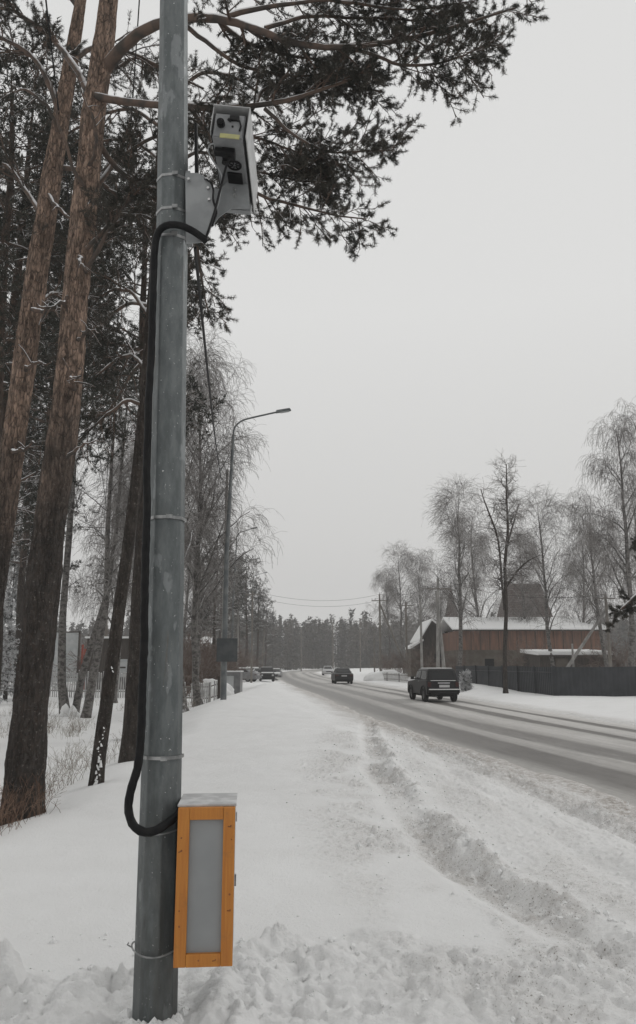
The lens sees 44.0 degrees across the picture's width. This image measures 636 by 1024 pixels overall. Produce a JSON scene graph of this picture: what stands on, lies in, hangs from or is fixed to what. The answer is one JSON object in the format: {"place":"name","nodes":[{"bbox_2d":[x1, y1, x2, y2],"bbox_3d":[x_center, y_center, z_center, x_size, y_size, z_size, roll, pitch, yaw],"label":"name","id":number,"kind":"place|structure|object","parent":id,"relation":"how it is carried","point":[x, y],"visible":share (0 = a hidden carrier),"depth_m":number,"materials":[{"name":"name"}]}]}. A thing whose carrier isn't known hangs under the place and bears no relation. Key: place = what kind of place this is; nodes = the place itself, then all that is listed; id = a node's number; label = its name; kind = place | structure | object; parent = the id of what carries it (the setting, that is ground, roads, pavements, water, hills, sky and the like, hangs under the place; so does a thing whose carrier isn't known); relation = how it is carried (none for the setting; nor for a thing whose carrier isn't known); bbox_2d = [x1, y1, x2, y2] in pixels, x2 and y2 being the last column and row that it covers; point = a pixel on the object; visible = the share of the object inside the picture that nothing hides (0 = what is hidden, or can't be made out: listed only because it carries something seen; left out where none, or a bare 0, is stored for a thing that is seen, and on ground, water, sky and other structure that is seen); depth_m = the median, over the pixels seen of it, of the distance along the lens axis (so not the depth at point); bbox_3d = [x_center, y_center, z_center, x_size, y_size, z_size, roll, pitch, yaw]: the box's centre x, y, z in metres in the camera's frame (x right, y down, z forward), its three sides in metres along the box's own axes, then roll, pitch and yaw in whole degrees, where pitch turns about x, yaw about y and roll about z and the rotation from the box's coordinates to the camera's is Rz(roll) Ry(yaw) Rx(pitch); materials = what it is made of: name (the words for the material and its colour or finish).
{"place":"outdoors","nodes":[
{"label":"outdoors","id":0,"kind":"place"},
{"bbox_2d":[0,767,63,835],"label":"rusty grass","id":1,"kind":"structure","parent":0,"point":[2,806],"depth_m":8.27,"materials":[{"name":"plant"}]},
{"bbox_2d":[101,0,139,554],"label":"overhead wire","id":2,"kind":"object","parent":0,"point":[126,186],"visible":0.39,"depth_m":11.57,"materials":[{"name":"black plastic"}]},
{"bbox_2d":[0,665,635,1023],"bbox_3d":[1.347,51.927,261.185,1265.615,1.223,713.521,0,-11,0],"label":"snow ground","id":3,"kind":"structure","parent":0,"point":[68,875],"depth_m":6.01,"materials":[{"name":"snow"}]},
{"bbox_2d":[0,568,20,703],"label":"spruce tree","id":4,"kind":"object","parent":3,"relation":"on","point":[13,653],"visible":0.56,"depth_m":37.85,"materials":[{"name":"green plant"}]},
{"bbox_2d":[1,544,52,699],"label":"spruce tree","id":5,"kind":"object","parent":3,"relation":"on","point":[10,633],"visible":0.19,"depth_m":43.25,"materials":[{"name":"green plant"}]},
{"bbox_2d":[0,16,92,443],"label":"pine tree","id":6,"kind":"object","parent":3,"relation":"on","point":[23,211],"visible":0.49,"depth_m":17.11,"materials":[{"name":"brown plant"}]},
{"bbox_2d":[9,350,90,701],"bbox_3d":[-15.801,-0.121,42.499,6.302,20.638,6.589,-9,-14,40],"label":"pine tree","id":7,"kind":"object","parent":3,"relation":"on","point":[20,592],"visible":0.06,"depth_m":41.86,"materials":[{"name":"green plant"}]},
{"bbox_2d":[0,252,100,687],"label":"pine tree","id":8,"kind":"object","parent":3,"relation":"on","point":[24,523],"visible":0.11,"depth_m":30.54,"materials":[{"name":"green plant"}]},
{"bbox_2d":[5,454,98,624],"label":"weeping birch","id":9,"kind":"object","parent":3,"relation":"on","point":[70,586],"visible":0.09,"depth_m":44.20,"materials":[{"name":"grey plant"}]},
{"bbox_2d":[0,70,126,550],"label":"pine tree","id":10,"kind":"object","parent":3,"relation":"on","point":[14,301],"visible":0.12,"depth_m":20.02,"materials":[{"name":"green plant"}]},
{"bbox_2d":[0,670,126,697],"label":"picket fence","id":11,"kind":"object","parent":3,"relation":"on","point":[54,684],"visible":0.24,"depth_m":46.29,"materials":[{"name":"grey wood"}]},
{"bbox_2d":[52,631,83,681],"bbox_3d":[-20.828,12.087,64.895,2.902,4.472,0.200,0,-11,0],"label":"billboard","id":12,"kind":"object","parent":3,"relation":"on","point":[73,638],"visible":0.31,"depth_m":64.95},
{"bbox_2d":[56,703,80,716],"bbox_3d":[-9.027,7.460,28.703,0.905,0.938,0.733,0,-11,0],"label":"snow heap","id":13,"kind":"object","parent":3,"relation":"on","point":[65,708],"visible":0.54,"depth_m":28.49,"materials":[{"name":"white"}]},
{"bbox_2d":[0,160,138,454],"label":"pine tree","id":14,"kind":"object","parent":3,"relation":"on","point":[47,413],"visible":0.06,"depth_m":26.17,"materials":[{"name":"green plant"}]},
{"bbox_2d":[27,306,138,713],"bbox_3d":[-9.490,-0.679,30.618,3.700,17.171,4.336,-3,-11,15],"label":"birch tree","id":15,"kind":"object","parent":3,"relation":"on","point":[63,698],"visible":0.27,"depth_m":29.79,"materials":[{"name":"grey plant"}]},
{"bbox_2d":[62,375,138,717],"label":"birch tree","id":16,"kind":"object","parent":3,"relation":"on","point":[87,709],"visible":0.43,"depth_m":28.62,"materials":[{"name":"grey plant"}]},
{"bbox_2d":[70,443,135,702],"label":"weeping birch","id":17,"kind":"object","parent":3,"relation":"on","point":[110,602],"visible":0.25,"depth_m":39.73,"materials":[{"name":"grey plant"}]},
{"bbox_2d":[98,570,107,635],"bbox_3d":[-16.526,9.066,61.369,1.700,10.175,0.284,0,-11,0],"label":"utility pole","id":18,"kind":"object","parent":3,"relation":"on","point":[105,634],"visible":0.17,"depth_m":61.31,"materials":[{"name":"grey wood"}]},
{"bbox_2d":[45,0,117,568],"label":"overhead wire","id":19,"kind":"object","parent":18,"relation":"attached to","point":[64,158],"visible":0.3,"depth_m":10.90,"materials":[{"name":"black plastic"}]},
{"bbox_2d":[0,695,212,799],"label":"dry grass","id":20,"kind":"structure","parent":3,"relation":"on","point":[72,726],"depth_m":15.29,"materials":[{"name":"plant"}]},
{"bbox_2d":[84,636,128,689],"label":"garage","id":21,"kind":"structure","parent":3,"relation":"on","point":[124,654],"depth_m":58.99,"materials":[{"name":"brown"}]},
{"bbox_2d":[0,0,238,623],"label":"pine tree","id":22,"kind":"object","parent":3,"relation":"on","point":[13,448],"visible":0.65,"depth_m":11.20,"materials":[{"name":"brown plant"}]},
{"bbox_2d":[72,359,190,712],"bbox_3d":[-7.229,0.475,30.779,4.922,14.930,4.227,4,-12,-20],"label":"birch tree","id":23,"kind":"object","parent":3,"relation":"on","point":[82,676],"visible":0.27,"depth_m":29.84,"materials":[{"name":"grey plant"}]},
{"bbox_2d":[81,436,188,616],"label":"weeping birch","id":24,"kind":"object","parent":3,"relation":"on","point":[129,594],"visible":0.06,"depth_m":50.10,"materials":[{"name":"grey plant"}]},
{"bbox_2d":[51,146,225,458],"bbox_3d":[-5.136,-2.331,21.732,4.559,16.917,4.442,9,-14,-40],"label":"pine tree","id":25,"kind":"object","parent":3,"relation":"on","point":[195,408],"visible":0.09,"depth_m":22.21,"materials":[{"name":"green plant"}]},
{"bbox_2d":[42,52,235,785],"bbox_3d":[-2.902,-2.242,12.296,3.365,12.797,2.635,0,-11,0],"label":"leaning tree","id":26,"kind":"object","parent":3,"relation":"on","point":[98,761],"visible":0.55,"depth_m":11.73,"materials":[{"name":"brown plant"}]},
{"bbox_2d":[117,1003,190,1023],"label":"snow clods","id":27,"kind":"object","parent":3,"relation":"on","point":[124,1016],"visible":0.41,"depth_m":3.58,"materials":[{"name":"white"}]},
{"bbox_2d":[127,0,188,1022],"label":"steel pole","id":28,"kind":"object","parent":3,"relation":"on","point":[155,986],"visible":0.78,"depth_m":3.96,"materials":[{"name":"metal"}]},
{"bbox_2d":[124,221,207,836],"bbox_3d":[-0.745,-0.034,3.944,0.310,3.115,0.137,1,-11,-7],"label":"cable conduit","id":29,"kind":"object","parent":28,"relation":"attached to","point":[162,826],"visible":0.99,"depth_m":3.90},
{"bbox_2d":[173,793,237,967],"bbox_3d":[-0.538,1.722,3.737,0.299,0.687,0.346,1,-11,-5],"label":"equipment box","id":30,"kind":"object","parent":28,"relation":"attached to","point":[204,901],"visible":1,"depth_m":3.58,"materials":[{"name":"orange wood"}]},
{"bbox_2d":[186,820,222,952],"bbox_3d":[-0.515,1.701,3.594,0.158,0.571,0.010,1,-11,-5],"label":"door panel","id":31,"kind":"structure","parent":30,"relation":"in","point":[204,905],"depth_m":3.59,"materials":[{"name":"grey metal"}]},
{"bbox_2d":[185,143,249,247],"bbox_3d":[-0.569,-1.696,4.458,0.354,0.533,0.524,0,-11,0],"label":"camera bracket","id":32,"kind":"object","parent":28,"relation":"attached to","point":[207,204],"visible":0.98,"depth_m":4.33,"materials":[{"name":"metal"}]},
{"bbox_2d":[194,123,198,172],"bbox_3d":[-0.698,-2.080,4.524,0.036,0.342,0.024,0,-11,0],"label":"vertical rod","id":33,"kind":"object","parent":32,"relation":"attached to","point":[196,147],"visible":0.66,"depth_m":4.52,"materials":[{"name":"black plastic"}]},
{"bbox_2d":[210,104,257,214],"bbox_3d":[-0.479,-1.992,4.513,0.201,0.246,0.733,6,-13,0],"label":"traffic camera","id":34,"kind":"object","parent":32,"relation":"attached to","point":[231,130],"visible":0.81,"depth_m":4.28,"materials":[{"name":"grey paint"}]},
{"bbox_2d":[27,49,305,762],"bbox_3d":[-3.215,-3.089,15.354,6.625,15.565,2.112,-2,-11,8],"label":"dark trunk tree","id":35,"kind":"object","parent":3,"relation":"on","point":[128,741],"visible":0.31,"depth_m":15.24,"materials":[{"name":"brown plant"}]},
{"bbox_2d":[78,311,255,712],"bbox_3d":[-5.735,-0.263,29.698,6.708,15.601,7.486,1,-11,-7],"label":"weeping birch","id":36,"kind":"object","parent":3,"relation":"on","point":[214,377],"visible":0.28,"depth_m":30.10,"materials":[{"name":"grey plant"}]},
{"bbox_2d":[183,645,214,696],"bbox_3d":[-8.033,9.231,45.797,3.665,3.082,4.524,-2,-11,8],"label":"bare shrub","id":37,"kind":"object","parent":3,"relation":"on","point":[186,678],"visible":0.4,"depth_m":46.19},
{"bbox_2d":[113,340,285,706],"bbox_3d":[-4.981,0.357,33.649,7.635,15.913,6.842,3,-11,-14],"label":"weeping birch","id":38,"kind":"object","parent":3,"relation":"on","point":[197,695],"visible":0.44,"depth_m":33.55,"materials":[{"name":"grey plant"}]},
{"bbox_2d":[185,680,216,703],"bbox_3d":[-5.849,8.761,37.869,0.141,1.350,3.579,10,-15,-43],"label":"picket fence","id":39,"kind":"object","parent":3,"relation":"on","point":[204,686],"visible":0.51,"depth_m":37.23,"materials":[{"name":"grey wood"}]},
{"bbox_2d":[183,638,230,687],"bbox_3d":[-8.541,10.210,52.718,4.487,3.774,5.539,7,-13,-31],"label":"bare shrub","id":40,"kind":"object","parent":3,"relation":"on","point":[205,662],"visible":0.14,"depth_m":53.00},
{"bbox_2d":[183,499,233,648],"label":"weeping birch","id":41,"kind":"object","parent":3,"relation":"on","point":[186,596],"visible":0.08,"depth_m":62.34,"materials":[{"name":"grey plant"}]},
{"bbox_2d":[185,678,233,696],"bbox_3d":[-6.819,11.341,48.718,3.245,2.037,2.049,0,-11,0],"label":"snow heap","id":42,"kind":"object","parent":3,"relation":"on","point":[230,689],"visible":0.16,"depth_m":48.65,"materials":[{"name":"white"}]},
{"bbox_2d":[184,527,241,667],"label":"pine tree","id":43,"kind":"object","parent":3,"relation":"on","point":[214,623],"visible":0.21,"depth_m":61.45,"materials":[{"name":"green plant"}]},
{"bbox_2d":[183,626,243,682],"bbox_3d":[-8.171,9.623,51.298,5.605,4.413,4.916,9,-14,-38],"label":"bare shrub","id":44,"kind":"object","parent":3,"relation":"on","point":[210,665],"visible":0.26,"depth_m":51.02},
{"bbox_2d":[183,473,250,688],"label":"birch tree","id":45,"kind":"object","parent":3,"relation":"on","point":[199,620],"visible":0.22,"depth_m":47.59,"materials":[{"name":"grey plant"}]},
{"bbox_2d":[204,549,241,637],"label":"pine tree","id":46,"kind":"object","parent":3,"relation":"on","point":[221,613],"visible":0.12,"depth_m":119.19,"materials":[{"name":"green plant"}]},
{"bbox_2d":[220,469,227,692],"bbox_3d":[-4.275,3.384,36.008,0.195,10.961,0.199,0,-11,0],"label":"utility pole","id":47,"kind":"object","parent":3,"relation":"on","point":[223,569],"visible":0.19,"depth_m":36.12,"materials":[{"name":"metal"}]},
{"bbox_2d":[193,246,226,483],"bbox_3d":[-2.480,-1.735,20.716,0.019,6.694,32.175,1,-11,-6],"label":"overhead wire","id":48,"kind":"object","parent":47,"relation":"attached to","point":[199,295],"visible":0.94,"depth_m":5.87,"materials":[{"name":"black plastic"}]},
{"bbox_2d":[216,551,250,637],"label":"pine tree","id":49,"kind":"object","parent":3,"relation":"on","point":[240,590],"visible":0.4,"depth_m":89.28,"materials":[{"name":"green plant"}]},
{"bbox_2d":[227,671,243,693],"bbox_3d":[-5.469,11.052,50.828,1.150,1.565,1.700,0,-11,0],"label":"utility box","id":50,"kind":"object","parent":3,"relation":"on","point":[235,680],"visible":0.45,"depth_m":50.10,"materials":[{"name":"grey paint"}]},
{"bbox_2d":[228,575,250,646],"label":"pine tree","id":51,"kind":"object","parent":3,"relation":"on","point":[240,617],"visible":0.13,"depth_m":134.26,"materials":[{"name":"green plant"}]},
{"bbox_2d":[231,527,257,637],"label":"street lamp","id":52,"kind":"object","parent":3,"relation":"on","point":[232,628],"visible":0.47,"depth_m":69.66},
{"bbox_2d":[235,667,261,681],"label":"parked car","id":53,"kind":"object","parent":3,"relation":"on","point":[255,675],"visible":0.45,"depth_m":85.14,"materials":[{"name":"grey paint"}]},
{"bbox_2d":[229,554,268,663],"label":"tree","id":54,"kind":"object","parent":3,"relation":"on","point":[248,623],"visible":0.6,"depth_m":104.24,"materials":[{"name":"grey plant"}]},
{"bbox_2d":[245,589,259,682],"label":"utility pole","id":55,"kind":"object","parent":3,"relation":"on","point":[251,664],"visible":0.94,"depth_m":82.91,"materials":[{"name":"grey wood"}]},
{"bbox_2d":[234,630,271,666],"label":"bare shrub","id":56,"kind":"object","parent":3,"relation":"on","point":[248,655],"visible":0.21,"depth_m":95.91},
{"bbox_2d":[220,408,290,699],"bbox_3d":[-2.350,1.613,30.223,2.553,11.688,0.259,0,-11,0],"label":"street lamp","id":57,"kind":"object","parent":3,"relation":"on","point":[223,694],"visible":0.95,"depth_m":30.11,"materials":[{"name":"metal"}]},
{"bbox_2d":[216,638,237,661],"bbox_3d":[-3.397,5.154,29.400,0.780,0.860,0.041,0,-11,0],"label":"road sign","id":58,"kind":"object","parent":57,"relation":"attached to","point":[226,649],"visible":1,"depth_m":29.38,"materials":[{"name":"metal"}]},
{"bbox_2d":[247,578,271,666],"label":"pine tree","id":59,"kind":"object","parent":3,"relation":"on","point":[262,608],"visible":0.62,"depth_m":121.29,"materials":[{"name":"grey plant"}]},
{"bbox_2d":[253,595,279,666],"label":"pine tree","id":60,"kind":"object","parent":3,"relation":"on","point":[266,631],"visible":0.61,"depth_m":148.15,"materials":[{"name":"grey plant"}]},
{"bbox_2d":[258,667,275,681],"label":"parked car","id":61,"kind":"object","parent":3,"relation":"on","point":[267,673],"visible":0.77,"depth_m":88.45,"materials":[{"name":"black paint"}]},
{"bbox_2d":[0,0,548,825],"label":"pine tree","id":62,"kind":"object","parent":3,"relation":"on","point":[340,72],"visible":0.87,"depth_m":9.19,"materials":[{"name":"brown plant"}]},
{"bbox_2d":[2,608,635,669],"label":"forest","id":63,"kind":"object","parent":3,"relation":"on","point":[285,651],"visible":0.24,"depth_m":221.64,"materials":[{"name":"plant"}]},
{"bbox_2d":[368,650,395,670],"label":"bare shrub","id":64,"kind":"object","parent":3,"relation":"on","point":[384,668],"visible":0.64,"depth_m":115.76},
{"bbox_2d":[363,670,408,680],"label":"snow heap","id":65,"kind":"object","parent":3,"relation":"on","point":[376,676],"visible":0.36,"depth_m":81.62,"materials":[{"name":"white"}]},
{"bbox_2d":[363,567,413,660],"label":"weeping birch","id":66,"kind":"object","parent":3,"relation":"on","point":[380,574],"visible":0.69,"depth_m":118.19,"materials":[{"name":"grey plant"}]},
{"bbox_2d":[372,593,405,670],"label":"utility pole","id":67,"kind":"object","parent":3,"relation":"on","point":[380,653],"visible":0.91,"depth_m":90.86,"materials":[{"name":"grey wood"}]},
{"bbox_2d":[378,648,405,672],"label":"bare shrub","id":68,"kind":"object","parent":3,"relation":"on","point":[397,667],"visible":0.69,"depth_m":94.11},
{"bbox_2d":[383,672,407,682],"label":"picket fence","id":69,"kind":"object","parent":3,"relation":"on","point":[391,676],"visible":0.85,"depth_m":76.60,"materials":[{"name":"grey wood"}]},
{"bbox_2d":[375,539,426,673],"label":"birch tree","id":70,"kind":"object","parent":3,"relation":"on","point":[395,590],"visible":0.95,"depth_m":111.43,"materials":[{"name":"grey plant"}]},
{"bbox_2d":[399,600,412,677],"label":"utility pole","id":71,"kind":"object","parent":3,"relation":"on","point":[406,638],"visible":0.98,"depth_m":83.05,"materials":[{"name":"grey wood"}]},
{"bbox_2d":[395,643,435,678],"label":"bare shrub","id":72,"kind":"object","parent":3,"relation":"on","point":[415,665],"visible":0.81,"depth_m":78.53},
{"bbox_2d":[397,548,442,627],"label":"weeping birch","id":73,"kind":"object","parent":3,"relation":"on","point":[424,573],"visible":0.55,"depth_m":114.94,"materials":[{"name":"grey plant"}]},
{"bbox_2d":[419,599,422,667],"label":"utility pole","id":74,"kind":"object","parent":3,"relation":"on","point":[421,648],"visible":0.79,"depth_m":71.03,"materials":[{"name":"wood"}]},
{"bbox_2d":[405,618,447,676],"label":"gabled house","id":75,"kind":"structure","parent":3,"relation":"on","point":[429,632],"depth_m":86.84,"materials":[{"name":"brown"}]},
{"bbox_2d":[427,576,449,667],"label":"utility pole","id":76,"kind":"object","parent":3,"relation":"on","point":[437,635],"visible":0.95,"depth_m":65.28,"materials":[{"name":"wood"}]},
{"bbox_2d":[435,591,445,667],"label":"utility pole","id":77,"kind":"object","parent":3,"relation":"on","point":[442,652],"visible":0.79,"depth_m":65.21,"materials":[{"name":"wood"}]},
{"bbox_2d":[428,583,454,620],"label":"weeping birch","id":78,"kind":"object","parent":3,"relation":"on","point":[434,609],"visible":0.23,"depth_m":99.95,"materials":[{"name":"grey plant"}]},
{"bbox_2d":[431,648,467,672],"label":"bare shrub","id":79,"kind":"object","parent":3,"relation":"on","point":[455,662],"visible":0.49,"depth_m":74.66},
{"bbox_2d":[416,472,497,665],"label":"birch tree","id":80,"kind":"object","parent":3,"relation":"on","point":[459,541],"visible":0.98,"depth_m":69.66,"materials":[{"name":"grey plant"}]},
{"bbox_2d":[458,669,472,691],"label":"fir","id":81,"kind":"object","parent":3,"relation":"on","point":[465,683],"visible":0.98,"depth_m":48.71,"materials":[{"name":"grey plant"}]},
{"bbox_2d":[427,502,512,632],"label":"weeping birch","id":82,"kind":"object","parent":3,"relation":"on","point":[480,568],"visible":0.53,"depth_m":83.47,"materials":[{"name":"grey plant"}]},
{"bbox_2d":[455,665,554,695],"bbox_3d":[11.419,10.689,50.364,0.111,1.716,17.199,1,-11,-8],"label":"sheet metal fence","id":83,"kind":"object","parent":3,"relation":"on","point":[537,680],"visible":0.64,"depth_m":46.93,"materials":[{"name":"metal"}]},
{"bbox_2d":[464,448,558,692],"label":"bare larch","id":84,"kind":"object","parent":3,"relation":"on","point":[507,518],"visible":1,"depth_m":45.77,"materials":[{"name":"grey plant"}]},
{"bbox_2d":[496,635,546,665],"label":"bare shrub","id":85,"kind":"object","parent":3,"relation":"on","point":[519,659],"visible":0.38,"depth_m":65.09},
{"bbox_2d":[493,525,550,623],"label":"weeping birch","id":86,"kind":"object","parent":3,"relation":"on","point":[520,614],"visible":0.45,"depth_m":81.75,"materials":[{"name":"grey plant"}]},
{"bbox_2d":[441,617,605,671],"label":"barn","id":87,"kind":"structure","parent":3,"relation":"on","point":[481,647],"depth_m":77.02,"materials":[{"name":"wood"},{"name":"snow"}]},
{"bbox_2d":[497,582,552,616],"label":"tower house","id":88,"kind":"structure","parent":3,"relation":"on","point":[519,603],"depth_m":90.36,"materials":[{"name":"wood"}]},
{"bbox_2d":[502,481,591,666],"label":"birch tree","id":89,"kind":"object","parent":3,"relation":"on","point":[546,601],"visible":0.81,"depth_m":62.03,"materials":[{"name":"grey plant"}]},
{"bbox_2d":[520,649,613,666],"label":"shed","id":90,"kind":"structure","parent":3,"relation":"on","point":[540,657],"depth_m":60.90,"materials":[{"name":"brown"}]},
{"bbox_2d":[555,658,567,666],"bbox_3d":[18.849,12.279,60.744,1.000,1.925,0.050,0,-11,0],"label":"window","id":91,"kind":"structure","parent":90,"relation":"in","point":[559,662],"depth_m":60.85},
{"bbox_2d":[566,603,609,666],"bbox_3d":[18.959,9.398,56.237,4.325,5.737,0.251,0,-11,0],"label":"leaning timber","id":92,"kind":"object","parent":3,"relation":"on","point":[571,661],"visible":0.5,"depth_m":56.19,"materials":[{"name":"wood"}]},
{"bbox_2d":[542,484,634,666],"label":"weeping birch","id":93,"kind":"object","parent":3,"relation":"on","point":[596,608],"visible":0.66,"depth_m":58.77,"materials":[{"name":"grey plant"}]},
{"bbox_2d":[552,523,627,633],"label":"weeping birch","id":94,"kind":"object","parent":3,"relation":"on","point":[587,614],"visible":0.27,"depth_m":80.11,"materials":[{"name":"grey plant"}]},
{"bbox_2d":[550,399,635,666],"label":"weeping birch","id":95,"kind":"object","parent":3,"relation":"on","point":[626,568],"visible":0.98,"depth_m":52.80,"materials":[{"name":"grey plant"}]},
{"bbox_2d":[553,666,635,695],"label":"sheet metal fence","id":96,"kind":"object","parent":3,"relation":"on","point":[595,681],"visible":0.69,"depth_m":42.09,"materials":[{"name":"metal"}]},
{"bbox_2d":[575,632,635,666],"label":"bare shrub","id":97,"kind":"object","parent":3,"relation":"on","point":[618,660],"visible":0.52,"depth_m":59.13,"materials":[{"name":"plant"}]},
{"bbox_2d":[598,592,614,666],"bbox_3d":[20.419,9.014,55.274,1.218,6.868,0.294,0,-11,0],"label":"utility pole","id":98,"kind":"object","parent":3,"relation":"on","point":[608,641],"visible":0.75,"depth_m":55.27,"materials":[{"name":"grey wood"}]},
{"bbox_2d":[597,468,635,635],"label":"birch tree","id":99,"kind":"object","parent":3,"relation":"on","point":[629,530],"visible":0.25,"depth_m":67.68,"materials":[{"name":"grey plant"}]},
{"bbox_2d":[604,535,635,633],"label":"pine tree","id":100,"kind":"object","parent":3,"relation":"on","point":[625,608],"visible":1,"depth_m":19.87,"materials":[{"name":"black plant"}]},
{"bbox_2d":[0,0,635,664],"label":"sky","id":101,"kind":"structure","parent":0,"point":[499,312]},
{"bbox_2d":[275,670,635,805],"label":"road","id":102,"kind":"structure","parent":0,"point":[598,755],"depth_m":22.32,"materials":[{"name":"asphalt"}]},
{"bbox_2d":[331,668,352,683],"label":"saloon car","id":103,"kind":"object","parent":102,"relation":"on","point":[342,675],"visible":1,"depth_m":72.61,"materials":[{"name":"black paint"}]},
{"bbox_2d":[408,668,459,701],"bbox_3d":[5.858,8.825,40.347,2.030,1.652,4.145,2,-11,-8],"label":"off road car","id":104,"kind":"object","parent":102,"relation":"on","point":[427,683],"visible":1,"depth_m":38.70,"materials":[{"name":"black paint"}]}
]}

